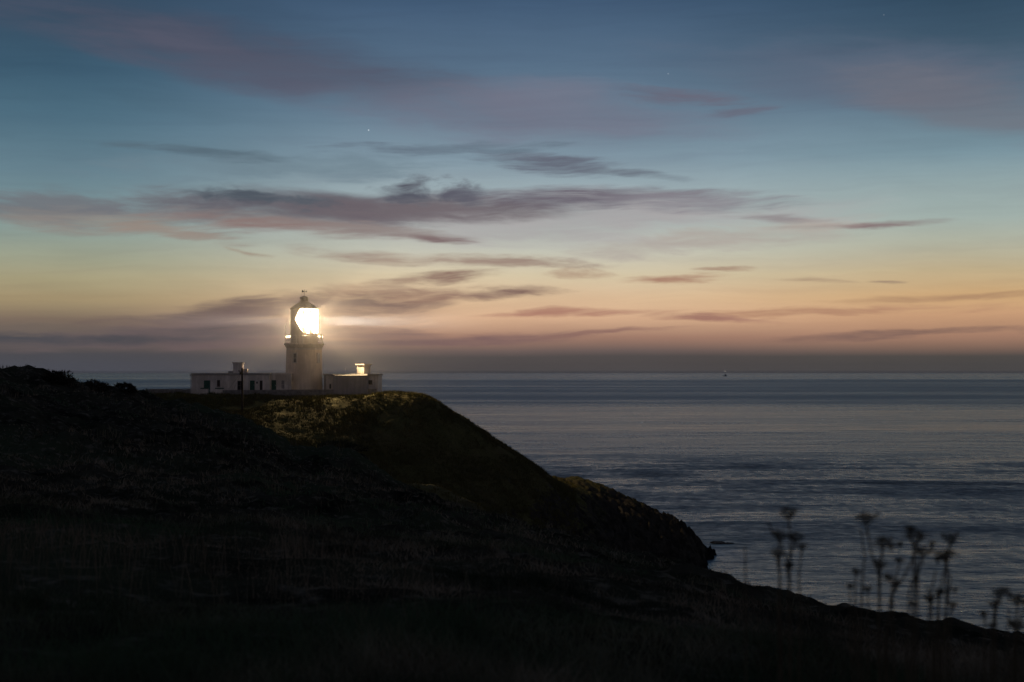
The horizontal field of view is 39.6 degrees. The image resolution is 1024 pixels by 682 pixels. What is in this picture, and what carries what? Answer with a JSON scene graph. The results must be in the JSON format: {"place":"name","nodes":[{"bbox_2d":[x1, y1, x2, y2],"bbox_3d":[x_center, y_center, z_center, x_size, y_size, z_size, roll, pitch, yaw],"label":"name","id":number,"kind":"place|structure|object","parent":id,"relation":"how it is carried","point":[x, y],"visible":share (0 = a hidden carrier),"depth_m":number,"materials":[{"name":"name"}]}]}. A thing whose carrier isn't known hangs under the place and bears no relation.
{"place":"outdoors","nodes":[
{"label":"outdoors","id":0,"kind":"place"},
{"bbox_2d":[147,389,190,393],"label":"boundary wall","id":1,"kind":"structure","parent":0,"point":[168,390],"depth_m":249.87,"materials":[{"name":"stone"}]},
{"bbox_2d":[200,388,208,393],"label":"gate pier","id":2,"kind":"structure","parent":0,"point":[204,390],"depth_m":243.37,"materials":[{"name":"white paint"}]},
{"bbox_2d":[215,388,223,392],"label":"gate pier","id":3,"kind":"structure","parent":0,"point":[219,390],"depth_m":243.37,"materials":[{"name":"white paint"}]},
{"bbox_2d":[190,362,270,393],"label":"keepers house","id":4,"kind":"structure","parent":0,"point":[232,379],"depth_m":246.91,"materials":[{"name":"white paint"}]},
{"bbox_2d":[204,380,209,391],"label":"door","id":5,"kind":"structure","parent":4,"relation":"in","point":[206,382],"depth_m":246.96,"materials":[{"name":"green paint"}]},
{"bbox_2d":[237,381,240,389],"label":"window","id":6,"kind":"structure","parent":4,"relation":"in","point":[238,382],"depth_m":247.02,"materials":[{"name":"brown glass"}]},
{"bbox_2d":[250,381,254,389],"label":"door","id":7,"kind":"structure","parent":4,"relation":"in","point":[252,383],"depth_m":246.96,"materials":[{"name":"green paint"}]},
{"bbox_2d":[260,380,262,389],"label":"window","id":8,"kind":"structure","parent":4,"relation":"in","point":[261,381],"depth_m":247.02,"materials":[{"name":"brown glass"}]},
{"bbox_2d":[223,389,333,395],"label":"boundary wall","id":9,"kind":"structure","parent":0,"point":[313,392],"depth_m":243.27,"materials":[{"name":"paint"}]},
{"bbox_2d":[323,364,382,391],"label":"store building","id":10,"kind":"structure","parent":0,"point":[375,381],"depth_m":247.93,"materials":[{"name":"white paint"}]},
{"bbox_2d":[137,389,578,534],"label":"headland grass","id":11,"kind":"structure","parent":0,"point":[308,398],"depth_m":226.91,"materials":[{"name":"green plant"}]},
{"bbox_2d":[367,389,376,394],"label":"boundary wall","id":12,"kind":"structure","parent":0,"point":[371,390],"depth_m":243.87,"materials":[{"name":"paint"}]},
{"bbox_2d":[159,393,716,568],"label":"headland","id":13,"kind":"structure","parent":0,"point":[614,519],"depth_m":230.33,"materials":[{"name":"green plant"}]},
{"bbox_2d":[215,368,242,409],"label":"telegraph pole","id":14,"kind":"object","parent":13,"relation":"on","point":[241,372],"visible":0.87,"depth_m":225.79,"materials":[{"name":"black wood"}]},
{"bbox_2d":[271,373,292,390],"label":"entrance block","id":15,"kind":"structure","parent":13,"relation":"on","point":[281,381],"depth_m":247.82,"materials":[{"name":"white paint"}]},
{"bbox_2d":[272,380,275,389],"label":"door","id":16,"kind":"structure","parent":15,"relation":"in","point":[273,381],"depth_m":247.87,"materials":[{"name":"green paint"}]},
{"bbox_2d":[281,380,284,389],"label":"window","id":17,"kind":"structure","parent":15,"relation":"in","point":[282,381],"depth_m":247.93,"materials":[{"name":"grey glass"}]},
{"bbox_2d":[284,289,324,390],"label":"lighthouse","id":18,"kind":"object","parent":13,"relation":"on","point":[304,347],"visible":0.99,"depth_m":249.70,"materials":[{"name":"beige paint"}]},
{"bbox_2d":[292,353,297,362],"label":"window","id":19,"kind":"structure","parent":18,"relation":"in","point":[294,354],"depth_m":248.96,"materials":[{"name":"black glass"}]},
{"bbox_2d":[317,353,320,362],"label":"window","id":20,"kind":"structure","parent":18,"relation":"in","point":[318,354],"depth_m":250.36,"materials":[{"name":"grey glass"}]},
{"bbox_2d":[331,374,368,394],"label":"outbuilding","id":21,"kind":"structure","parent":13,"relation":"on","point":[350,384],"depth_m":244.90,"materials":[{"name":"white paint"}]},
{"bbox_2d":[0,382,923,677],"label":"seed grass","id":22,"kind":"structure","parent":0,"point":[202,552],"depth_m":15.26,"materials":[{"name":"plant"}]},
{"bbox_2d":[0,364,1023,681],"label":"hillside","id":23,"kind":"structure","parent":0,"point":[62,415],"depth_m":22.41,"materials":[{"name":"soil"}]},
{"bbox_2d":[41,369,75,383],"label":"gorse bush","id":24,"kind":"object","parent":23,"relation":"on","point":[61,374],"visible":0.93,"depth_m":91.62,"materials":[{"name":"plant"}]},
{"bbox_2d":[85,379,112,392],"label":"gorse bush","id":25,"kind":"object","parent":23,"relation":"on","point":[102,385],"visible":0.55,"depth_m":92.61,"materials":[{"name":"plant"}]},
{"bbox_2d":[114,382,137,393],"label":"gorse bush","id":26,"kind":"object","parent":23,"relation":"on","point":[129,386],"visible":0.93,"depth_m":93.58,"materials":[{"name":"plant"}]},
{"bbox_2d":[744,546,746,681],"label":"umbel plant","id":27,"kind":"object","parent":23,"relation":"on","point":[745,619],"visible":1,"depth_m":5.18,"materials":[{"name":"black plant"}]},
{"bbox_2d":[768,506,807,681],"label":"umbel plant","id":28,"kind":"object","parent":23,"relation":"on","point":[789,563],"visible":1,"depth_m":5.18,"materials":[{"name":"brown plant"}]},
{"bbox_2d":[845,511,904,681],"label":"umbel plant","id":29,"kind":"object","parent":23,"relation":"on","point":[880,563],"visible":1,"depth_m":5.17,"materials":[{"name":"black plant"}]},
{"bbox_2d":[741,570,1023,681],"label":"grass stalks","id":30,"kind":"object","parent":23,"relation":"on","point":[858,655],"depth_m":6.77,"materials":[{"name":"black plant"}]},
{"bbox_2d":[881,524,935,681],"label":"umbel plant","id":31,"kind":"object","parent":23,"relation":"on","point":[909,530],"visible":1,"depth_m":5.17,"materials":[{"name":"black plant"}]},
{"bbox_2d":[922,532,963,681],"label":"umbel plant","id":32,"kind":"object","parent":23,"relation":"on","point":[947,553],"visible":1,"depth_m":5.17,"materials":[{"name":"black plant"}]},
{"bbox_2d":[979,587,1013,681],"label":"umbel plant","id":33,"kind":"object","parent":23,"relation":"on","point":[999,592],"visible":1,"depth_m":5.17,"materials":[{"name":"black plant"}]},
{"bbox_2d":[1007,592,1023,681],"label":"umbel plant","id":34,"kind":"object","parent":23,"relation":"on","point":[1017,598],"visible":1,"depth_m":5.17,"materials":[{"name":"black plant"}]},
{"bbox_2d":[0,0,1023,372],"label":"sky","id":35,"kind":"structure","parent":0,"point":[453,186],"materials":[{"name":"blue"}]},
{"bbox_2d":[66,373,1023,632],"bbox_3d":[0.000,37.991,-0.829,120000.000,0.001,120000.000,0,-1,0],"label":"sea","id":36,"kind":"structure","parent":0,"point":[739,460],"depth_m":640.06,"materials":[{"name":"liquid"}]},
{"bbox_2d":[710,541,725,543],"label":"sea rock","id":37,"kind":"object","parent":36,"relation":"on","point":[717,542],"visible":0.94,"depth_m":315.05,"materials":[{"name":"black stone"}]}
]}

